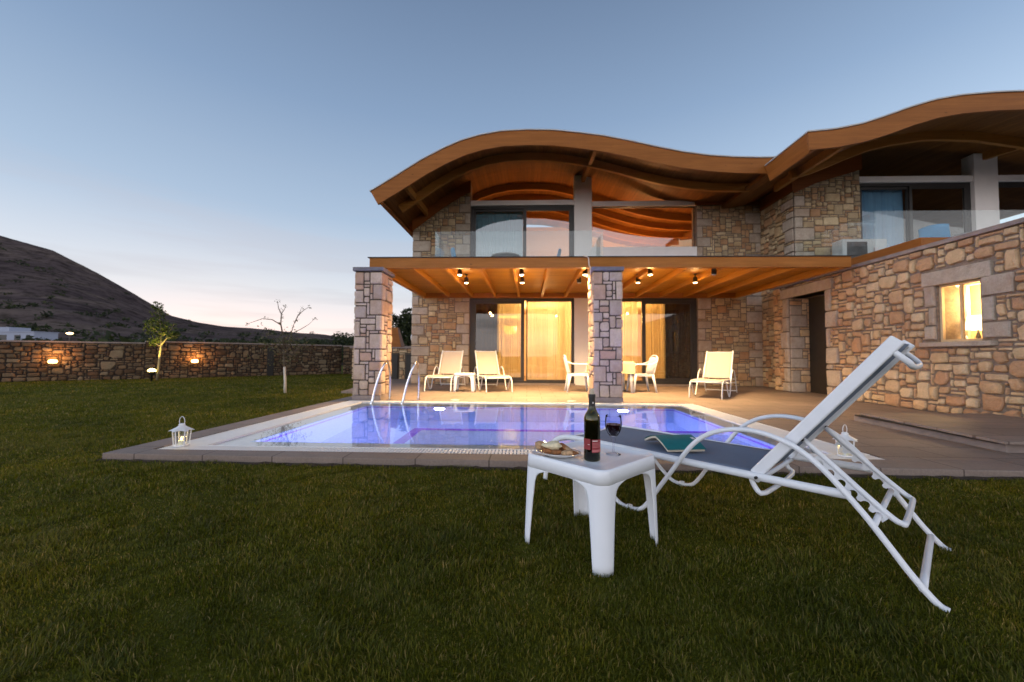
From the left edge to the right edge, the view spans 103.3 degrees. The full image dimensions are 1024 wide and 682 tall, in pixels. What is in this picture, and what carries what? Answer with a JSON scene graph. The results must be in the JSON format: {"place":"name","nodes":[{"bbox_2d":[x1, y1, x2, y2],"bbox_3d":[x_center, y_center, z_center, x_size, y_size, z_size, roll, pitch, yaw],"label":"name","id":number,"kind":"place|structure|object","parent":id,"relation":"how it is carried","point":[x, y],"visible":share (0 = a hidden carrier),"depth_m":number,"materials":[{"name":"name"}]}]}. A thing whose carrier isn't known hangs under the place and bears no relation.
{"place":"outdoors","nodes":[
{"label":"outdoors","id":0,"kind":"place"},
{"bbox_2d":[0,236,347,342],"bbox_3d":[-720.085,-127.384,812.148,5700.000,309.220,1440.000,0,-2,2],"label":"hill","id":1,"kind":"structure","parent":0,"point":[94,289],"depth_m":618.01,"materials":[{"name":"brown soil"}]},
{"bbox_2d":[0,243,337,344],"bbox_3d":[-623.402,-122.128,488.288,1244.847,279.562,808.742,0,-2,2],"label":"scrub","id":2,"kind":"object","parent":1,"relation":"on","point":[108,337],"visible":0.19,"depth_m":308.86,"materials":[{"name":"green plant"}]},
{"bbox_2d":[341,379,410,393],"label":"path","id":3,"kind":"structure","parent":0,"point":[395,382],"depth_m":12.35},
{"bbox_2d":[0,365,1023,681],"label":"lawn","id":4,"kind":"structure","parent":0,"point":[380,625],"depth_m":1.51,"materials":[{"name":"green plant"}]},
{"bbox_2d":[0,340,144,381],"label":"boundary wall","id":5,"kind":"structure","parent":4,"relation":"on","point":[23,360],"depth_m":13.28,"materials":[{"name":"stone"}]},
{"bbox_2d":[148,368,155,380],"bbox_3d":[-11.919,1.117,13.413,0.220,0.420,0.217,0,-2,2],"label":"uplight","id":6,"kind":"object","parent":4,"relation":"on","point":[151,371],"visible":0.88,"depth_m":13.37,"materials":[{"name":"white"}]},
{"bbox_2d":[141,301,180,379],"bbox_3d":[-11.909,0.000,13.736,1.279,2.681,0.659,0,-2,2],"label":"young tree","id":7,"kind":"object","parent":4,"relation":"on","point":[163,332],"visible":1,"depth_m":13.69,"materials":[{"name":"green plant"}]},
{"bbox_2d":[144,341,341,378],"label":"boundary wall","id":8,"kind":"structure","parent":4,"relation":"on","point":[218,359],"depth_m":16.14,"materials":[{"name":"stone"}]},
{"bbox_2d":[246,299,315,392],"bbox_3d":[-5.425,0.116,9.497,1.699,2.207,0.961,0,-2,2],"label":"olive tree","id":9,"kind":"object","parent":4,"relation":"on","point":[284,354],"visible":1,"depth_m":9.48,"materials":[{"name":"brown plant"}]},
{"bbox_2d":[343,346,410,373],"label":"boundary wall","id":10,"kind":"structure","parent":4,"relation":"on","point":[347,359],"depth_m":18.86,"materials":[{"name":"stone"}]},
{"bbox_2d":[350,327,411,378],"bbox_3d":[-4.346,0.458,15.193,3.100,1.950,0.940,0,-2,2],"label":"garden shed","id":11,"kind":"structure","parent":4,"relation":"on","point":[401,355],"depth_m":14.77,"materials":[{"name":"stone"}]},
{"bbox_2d":[391,354,397,378],"bbox_3d":[-4.564,0.941,14.764,0.800,0.910,0.047,0,-2,2],"label":"door","id":12,"kind":"structure","parent":11,"relation":"in","point":[394,357],"depth_m":14.73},
{"bbox_2d":[406,354,411,378],"bbox_3d":[-3.405,0.946,14.721,0.880,0.910,0.047,0,-2,2],"label":"door","id":13,"kind":"structure","parent":11,"relation":"in","point":[408,356],"depth_m":14.71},
{"bbox_2d":[391,314,409,335],"bbox_3d":[-7.194,-0.040,24.945,2.142,3.649,2.154,0,-2,2],"label":"broadleaf tree","id":14,"kind":"object","parent":4,"relation":"on","point":[394,319],"visible":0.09,"depth_m":25.09,"materials":[{"name":"green plant"}]},
{"bbox_2d":[397,307,411,345],"bbox_3d":[-6.163,-0.114,24.259,1.859,3.758,2.146,0,-2,2],"label":"broadleaf tree","id":15,"kind":"object","parent":4,"relation":"on","point":[405,320],"visible":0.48,"depth_m":23.77,"materials":[{"name":"green plant"}]},
{"bbox_2d":[525,441,657,577],"bbox_3d":[0.385,0.763,1.980,0.490,0.425,0.490,2,-3,-43],"label":"side table","id":16,"kind":"object","parent":4,"relation":"on","point":[597,484],"visible":0.85,"depth_m":1.81,"materials":[{"name":"white plastic"}]},
{"bbox_2d":[535,447,580,457],"bbox_3d":[0.220,0.543,1.960,0.234,0.024,0.171,-1,-2,30],"label":"plate","id":17,"kind":"object","parent":16,"relation":"on","point":[550,455],"visible":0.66,"depth_m":1.92,"materials":[{"name":"ceramic"}]},
{"bbox_2d":[535,441,544,449],"bbox_3d":[0.141,0.516,2.009,0.052,0.041,0.043,7,7,-20],"label":"bread rusk","id":18,"kind":"object","parent":17,"relation":"on","point":[538,445],"visible":0.78,"depth_m":1.99,"materials":[{"name":"brown food"}]},
{"bbox_2d":[541,447,551,453],"bbox_3d":[0.171,0.531,1.962,0.056,0.024,0.032,12,2,19],"label":"bread rusk","id":19,"kind":"object","parent":17,"relation":"on","point":[546,450],"visible":0.94,"depth_m":1.95,"materials":[{"name":"brown food"}]},
{"bbox_2d":[541,441,561,449],"bbox_3d":[0.194,0.510,1.975,0.106,0.040,0.059,-7,1,22],"label":"cheese spread","id":20,"kind":"object","parent":17,"relation":"on","point":[552,445],"visible":0.98,"depth_m":1.96,"materials":[{"name":"white food"}]},
{"bbox_2d":[551,449,561,454],"bbox_3d":[0.214,0.530,1.933,0.055,0.023,0.029,0,9,-4],"label":"bread rusk","id":21,"kind":"object","parent":17,"relation":"on","point":[555,452],"visible":0.93,"depth_m":1.92,"materials":[{"name":"brown food"}]},
{"bbox_2d":[561,450,572,455],"bbox_3d":[0.262,0.528,1.914,0.062,0.026,0.034,-6,3,8],"label":"bread rusk","id":22,"kind":"object","parent":17,"relation":"on","point":[567,453],"visible":1,"depth_m":1.90,"materials":[{"name":"beige food"}]},
{"bbox_2d":[584,388,600,461],"bbox_3d":[0.372,0.387,1.884,0.076,0.332,0.076,0,-2,2],"label":"wine bottle","id":23,"kind":"object","parent":16,"relation":"on","point":[592,449],"visible":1,"depth_m":1.85,"materials":[{"name":"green glass"}]},
{"bbox_2d":[605,414,621,455],"bbox_3d":[0.500,0.462,1.999,0.081,0.191,0.081,0,-2,2],"label":"wine glass","id":24,"kind":"object","parent":16,"relation":"on","point":[613,429],"visible":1,"depth_m":1.98,"materials":[{"name":"clear glass"}]},
{"bbox_2d":[543,336,951,612],"bbox_3d":[1.131,0.507,2.425,0.706,1.000,2.012,2,-3,-42],"label":"sun lounger","id":25,"kind":"object","parent":4,"relation":"on","point":[752,464],"visible":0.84,"depth_m":1.93,"materials":[{"name":"white plastic"}]},
{"bbox_2d":[644,435,705,451],"bbox_3d":[0.995,0.613,2.504,0.235,0.067,0.324,1,-2,-6],"label":"book","id":26,"kind":"object","parent":25,"relation":"on","point":[675,443],"visible":0.94,"depth_m":2.41,"materials":[{"name":"paper"}]},
{"bbox_2d":[0,0,1023,336],"label":"sky","id":27,"kind":"structure","parent":0,"point":[216,162],"materials":[{"name":"blue"}]},
{"bbox_2d":[96,458,1023,480],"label":"soil","id":28,"kind":"structure","parent":0,"point":[818,474],"depth_m":3.20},
{"bbox_2d":[102,383,1023,476],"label":"patio","id":29,"kind":"structure","parent":0,"point":[903,453],"depth_m":4.04,"materials":[{"name":"beige stone"}]},
{"bbox_2d":[352,267,394,399],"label":"stone pillar","id":30,"kind":"structure","parent":29,"relation":"on","point":[373,313],"depth_m":7.63,"materials":[{"name":"stone"}]},
{"bbox_2d":[424,350,465,391],"bbox_3d":[-1.666,0.720,10.286,0.706,1.000,2.012,0,-2,2],"label":"sun lounger","id":31,"kind":"object","parent":29,"relation":"on","point":[450,362],"visible":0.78,"depth_m":10.86,"materials":[{"name":"white plastic"}]},
{"bbox_2d":[453,373,475,391],"bbox_3d":[-1.113,0.973,9.568,0.490,0.425,0.490,0,-2,0],"label":"side table","id":32,"kind":"object","parent":29,"relation":"on","point":[472,376],"visible":1,"depth_m":9.34,"materials":[{"name":"white plastic"}]},
{"bbox_2d":[474,350,512,392],"bbox_3d":[-0.516,0.722,10.177,0.706,1.000,2.012,1,-2,-14],"label":"sun lounger","id":33,"kind":"object","parent":29,"relation":"on","point":[486,362],"visible":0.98,"depth_m":10.72,"materials":[{"name":"white plastic"}]},
{"bbox_2d":[159,400,884,459],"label":"swimming pool","id":34,"kind":"structure","parent":29,"relation":"in","point":[209,442],"depth_m":4.16,"materials":[{"name":"tile"}]},
{"bbox_2d":[170,416,194,446],"bbox_3d":[-3.048,0.830,3.741,0.170,0.271,0.196,0,-2,2],"label":"candle lantern","id":35,"kind":"object","parent":34,"relation":"on","point":[184,428],"visible":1,"depth_m":3.72,"materials":[{"name":"white metal"}]},
{"bbox_2d":[370,361,391,403],"bbox_3d":[-2.337,0.987,7.421,0.213,1.246,0.591,0,-2,18],"label":"pool handrail","id":36,"kind":"object","parent":34,"relation":"attached to","point":[378,378],"visible":0.94,"depth_m":7.26,"materials":[{"name":"silver metal"}]},
{"bbox_2d":[401,361,420,403],"bbox_3d":[-1.788,0.989,7.401,0.213,1.246,0.591,0,-2,18],"label":"pool handrail","id":37,"kind":"object","parent":34,"relation":"attached to","point":[409,377],"visible":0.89,"depth_m":7.24,"materials":[{"name":"silver metal"}]},
{"bbox_2d":[215,403,825,453],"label":"pool water","id":38,"kind":"structure","parent":34,"relation":"in","point":[459,426],"depth_m":4.97,"materials":[{"name":"blue liquid"}]},
{"bbox_2d":[833,424,857,457],"bbox_3d":[2.867,0.854,3.488,0.170,0.271,0.196,1,-2,-18],"label":"candle lantern","id":39,"kind":"object","parent":34,"relation":"on","point":[847,436],"visible":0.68,"depth_m":3.46,"materials":[{"name":"white metal"}]},
{"bbox_2d":[369,128,774,386],"bbox_3d":[2.087,-1.910,13.249,10.700,6.591,7.725,0,-2,2],"label":"villa","id":40,"kind":"object","parent":29,"relation":"on","point":[585,193],"visible":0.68,"depth_m":11.78,"materials":[{"name":"wood"}]},
{"bbox_2d":[475,304,497,376],"bbox_3d":[-0.792,0.002,12.334,0.781,2.510,0.077,0,-2,2],"label":"glass pane","id":41,"kind":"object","parent":40,"relation":"hanging from","point":[486,327],"visible":0.54,"depth_m":12.35,"materials":[{"name":"clear glass"}]},
{"bbox_2d":[476,212,522,255],"bbox_3d":[-0.407,-2.794,12.285,1.472,2.320,0.078,0,-2,2],"label":"curtain","id":42,"kind":"object","parent":40,"relation":"hanging from","point":[496,232],"visible":0.47,"depth_m":12.30,"materials":[{"name":"white fabric"}]},
{"bbox_2d":[497,304,520,376],"bbox_3d":[-0.060,0.003,12.229,0.789,2.510,0.075,0,-2,2],"label":"curtain","id":43,"kind":"object","parent":40,"relation":"hanging from","point":[509,337],"visible":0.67,"depth_m":12.23,"materials":[{"name":"beige fabric"}]},
{"bbox_2d":[469,298,573,382],"bbox_3d":[0.285,-0.023,11.947,3.070,2.505,0.120,0,-2,2],"label":"sliding door","id":44,"kind":"structure","parent":40,"relation":"in","point":[473,301],"depth_m":11.94,"materials":[{"name":"brown metal"}]},
{"bbox_2d":[471,206,573,255],"bbox_3d":[0.301,-2.818,12.084,3.070,2.410,0.090,0,-2,2],"label":"balcony door","id":45,"kind":"structure","parent":40,"relation":"in","point":[474,209],"depth_m":12.08,"materials":[{"name":"grey metal"}]},
{"bbox_2d":[527,302,570,379],"bbox_3d":[1.118,0.007,12.167,1.392,2.510,0.076,0,-2,2],"label":"curtain","id":46,"kind":"object","parent":40,"relation":"hanging from","point":[548,335],"visible":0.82,"depth_m":12.17,"materials":[{"name":"beige fabric"}]},
{"bbox_2d":[368,255,853,297],"bbox_3d":[1.846,-1.426,9.751,9.140,0.215,4.155,0,-2,2],"label":"wooden canopy","id":47,"kind":"object","parent":40,"relation":"attached to","point":[553,277],"visible":0.88,"depth_m":8.83,"materials":[{"name":"brown wood"}]},
{"bbox_2d":[451,247,455,256],"bbox_3d":[-1.272,-1.953,10.508,0.629,0.862,0.485,1,-2,-18],"label":"blue chair","id":48,"kind":"object","parent":47,"relation":"on","point":[453,253],"visible":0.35,"depth_m":10.31,"materials":[{"name":"plastic"}]},
{"bbox_2d":[457,269,461,275],"bbox_3d":[-1.054,-1.424,8.182,0.098,0.216,0.098,0,-2,2],"label":"downlight","id":49,"kind":"object","parent":47,"relation":"attached to","point":[459,272],"visible":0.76,"depth_m":8.14,"materials":[{"name":"black"}]},
{"bbox_2d":[464,274,468,283],"bbox_3d":[-1.021,-1.391,9.071,0.098,0.216,0.098,0,-2,2],"label":"downlight","id":50,"kind":"object","parent":47,"relation":"attached to","point":[466,280],"visible":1,"depth_m":9.04,"materials":[{"name":"black metal"}]},
{"bbox_2d":[492,252,519,255],"bbox_3d":[-0.160,-1.855,10.388,0.740,0.674,0.740,0,-2,2],"label":"balcony table","id":51,"kind":"object","parent":47,"relation":"on","point":[505,254],"visible":0.37,"depth_m":10.17,"materials":[{"name":"metal"}]},
{"bbox_2d":[519,269,523,275],"bbox_3d":[0.195,-1.419,8.136,0.098,0.216,0.098,0,-2,2],"label":"downlight","id":52,"kind":"object","parent":47,"relation":"attached to","point":[521,272],"visible":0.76,"depth_m":8.10,"materials":[{"name":"black"}]},
{"bbox_2d":[693,273,697,282],"bbox_3d":[4.015,-1.371,8.885,0.098,0.216,0.098,0,-2,2],"label":"downlight","id":53,"kind":"object","parent":47,"relation":"attached to","point":[695,279],"visible":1,"depth_m":8.85,"materials":[{"name":"black metal"}]},
{"bbox_2d":[711,268,716,274],"bbox_3d":[3.983,-1.403,7.997,0.098,0.216,0.098,0,-2,2],"label":"downlight","id":54,"kind":"object","parent":47,"relation":"attached to","point":[713,271],"visible":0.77,"depth_m":7.96,"materials":[{"name":"metal"}]},
{"bbox_2d":[621,302,637,379],"bbox_3d":[3.062,0.015,12.095,1.382,2.510,0.076,0,-2,2],"label":"curtain","id":55,"kind":"object","parent":40,"relation":"hanging from","point":[629,318],"visible":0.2,"depth_m":12.09,"materials":[{"name":"beige fabric"}]},
{"bbox_2d":[592,207,694,246],"bbox_3d":[3.852,-3.353,11.973,3.010,1.210,0.050,0,-2,2],"label":"window","id":56,"kind":"structure","parent":40,"relation":"in","point":[592,207],"depth_m":11.95,"materials":[{"name":"glass"}]},
{"bbox_2d":[641,302,665,377],"bbox_3d":[4.217,0.020,12.070,0.711,2.510,0.077,0,-2,2],"label":"curtain","id":57,"kind":"object","parent":40,"relation":"hanging from","point":[655,331],"visible":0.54,"depth_m":12.08,"materials":[{"name":"fabric"}]},
{"bbox_2d":[621,298,696,383],"bbox_3d":[3.842,-0.009,11.816,3.030,2.505,0.120,0,-2,2],"label":"sliding door","id":58,"kind":"structure","parent":40,"relation":"in","point":[692,301],"depth_m":11.76,"materials":[{"name":"brown metal"}]},
{"bbox_2d":[665,304,690,378],"bbox_3d":[4.949,0.026,12.121,0.812,2.510,0.070,0,-2,2],"label":"curtain","id":59,"kind":"object","parent":40,"relation":"hanging from","point":[677,338],"visible":0.85,"depth_m":12.12,"materials":[{"name":"brown fabric"}]},
{"bbox_2d":[563,354,588,391],"bbox_3d":[1.535,0.764,9.679,0.617,0.886,0.633,0,-2,2],"label":"plastic armchair","id":60,"kind":"object","parent":29,"relation":"on","point":[570,374],"visible":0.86,"depth_m":9.51,"materials":[{"name":"white plastic"}]},
{"bbox_2d":[586,267,623,401],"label":"stone pillar","id":61,"kind":"structure","parent":29,"relation":"on","point":[605,324],"depth_m":7.47,"materials":[{"name":"stone"}]},
{"bbox_2d":[622,373,632,392],"bbox_3d":[2.335,0.849,9.696,0.920,0.722,0.840,0,-2,2],"label":"dining table","id":62,"kind":"object","parent":29,"relation":"on","point":[631,381],"visible":0.34,"depth_m":9.28,"materials":[{"name":"white plastic"}]},
{"bbox_2d":[587,361,634,373],"bbox_3d":[2.336,0.624,9.705,1.013,0.283,0.933,0,-2,2],"label":"tablecloth","id":63,"kind":"object","parent":62,"relation":"on","point":[628,367],"visible":0.36,"depth_m":9.25,"materials":[{"name":"yellow fabric"}]},
{"bbox_2d":[626,355,657,392],"bbox_3d":[3.114,0.773,9.673,0.617,0.886,0.633,0,-2,-2],"label":"plastic armchair","id":64,"kind":"object","parent":29,"relation":"on","point":[652,362],"visible":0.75,"depth_m":9.54,"materials":[{"name":"white plastic"}]},
{"bbox_2d":[689,351,737,398],"bbox_3d":[4.453,0.704,8.948,0.706,1.000,2.012,-1,-3,35],"label":"sun lounger","id":65,"kind":"object","parent":29,"relation":"on","point":[718,364],"visible":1,"depth_m":9.40,"materials":[{"name":"white plastic"}]},
{"bbox_2d":[679,90,1023,387],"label":"villa","id":66,"kind":"object","parent":29,"relation":"on","point":[955,163],"visible":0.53,"depth_m":10.20,"materials":[{"name":"stone"}]},
{"bbox_2d":[832,239,886,257],"bbox_3d":[8.311,-2.016,9.692,1.020,0.770,0.362,0,-2,2],"label":"air conditioner","id":67,"kind":"object","parent":66,"relation":"on","point":[857,247],"visible":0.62,"depth_m":9.54,"materials":[{"name":"metal"}]},
{"bbox_2d":[862,190,903,246],"bbox_3d":[9.473,-2.796,10.470,1.232,2.300,0.075,0,-2,2],"label":"curtain","id":68,"kind":"object","parent":66,"relation":"hanging from","point":[882,214],"visible":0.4,"depth_m":10.48,"materials":[{"name":"fabric"}]},
{"bbox_2d":[860,182,971,241],"bbox_3d":[10.161,-2.812,10.270,2.770,2.385,0.090,0,-2,2],"label":"balcony door","id":69,"kind":"structure","parent":66,"relation":"in","point":[965,186],"depth_m":10.26,"materials":[{"name":"grey metal"}]},
{"bbox_2d":[918,224,950,237],"bbox_3d":[9.382,-2.083,8.910,0.628,0.862,0.485,1,-2,-28],"label":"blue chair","id":70,"kind":"object","parent":66,"relation":"on","point":[938,230],"visible":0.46,"depth_m":8.76,"materials":[{"name":"plastic"}]},
{"bbox_2d":[998,182,1023,187],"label":"window","id":71,"kind":"structure","parent":66,"relation":"in","point":[1000,184],"depth_m":10.19,"materials":[{"name":"glass"}]},
{"bbox_2d":[771,217,1023,417],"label":"house wall","id":72,"kind":"structure","parent":29,"relation":"on","point":[926,300],"depth_m":6.51,"materials":[{"name":"stone"}]},
{"bbox_2d":[808,295,828,393],"bbox_3d":[7.208,0.077,9.206,0.050,2.280,1.240,0,-2,2],"label":"door","id":73,"kind":"structure","parent":72,"relation":"in","point":[817,329],"depth_m":9.54,"materials":[{"name":"brown wood"}]},
{"bbox_2d":[939,279,981,341],"bbox_3d":[6.672,-0.434,6.005,0.040,0.880,0.610,0,-2,2],"label":"window frame","id":74,"kind":"structure","parent":72,"relation":"in","point":[961,284],"depth_m":6.03,"materials":[{"name":"beige wood"}]},
{"bbox_2d":[965,315,981,337],"bbox_3d":[7.082,-0.176,6.155,0.300,0.420,0.300,0,-2,2],"label":"table lamp","id":75,"kind":"object","parent":72,"relation":"in","point":[973,322],"visible":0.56,"depth_m":6.12,"materials":[{"name":"white"}]},
{"bbox_2d":[854,413,1023,452],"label":"step","id":76,"kind":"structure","parent":29,"relation":"on","point":[1000,433],"depth_m":4.42,"materials":[{"name":"grey concrete"}]},
{"label":"ground","id":77,"kind":"structure","parent":0,"visible":0},
{"bbox_2d":[0,327,58,339],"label":"village house","id":78,"kind":"structure","parent":77,"relation":"on","point":[9,333],"depth_m":157.60,"materials":[{"name":"white paint"}]},
{"bbox_2d":[0,335,6,339],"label":"window","id":79,"kind":"structure","parent":78,"relation":"in","point":[3,337],"depth_m":157.44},
{"bbox_2d":[228,339,251,342],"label":"broadleaf tree","id":80,"kind":"object","parent":77,"relation":"on","point":[241,341],"visible":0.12,"depth_m":48.80,"materials":[{"name":"green plant"}]},
{"bbox_2d":[312,340,342,351],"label":"broadleaf tree","id":81,"kind":"object","parent":77,"relation":"on","point":[319,341],"visible":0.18,"depth_m":40.34,"materials":[{"name":"green plant"}]},
{"bbox_2d":[328,331,353,348],"bbox_3d":[-15.583,0.613,38.636,4.324,3.264,3.057,0,-2,2],"label":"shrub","id":82,"kind":"object","parent":77,"relation":"on","point":[342,339],"visible":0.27,"depth_m":38.18,"materials":[{"name":"green plant"}]},
{"bbox_2d":[342,333,353,353],"bbox_3d":[-13.531,0.736,36.493,3.543,2.886,3.057,0,-2,2],"label":"broadleaf tree","id":83,"kind":"object","parent":77,"relation":"on","point":[351,342],"visible":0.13,"depth_m":35.83,"materials":[{"name":"green plant"}]}
]}

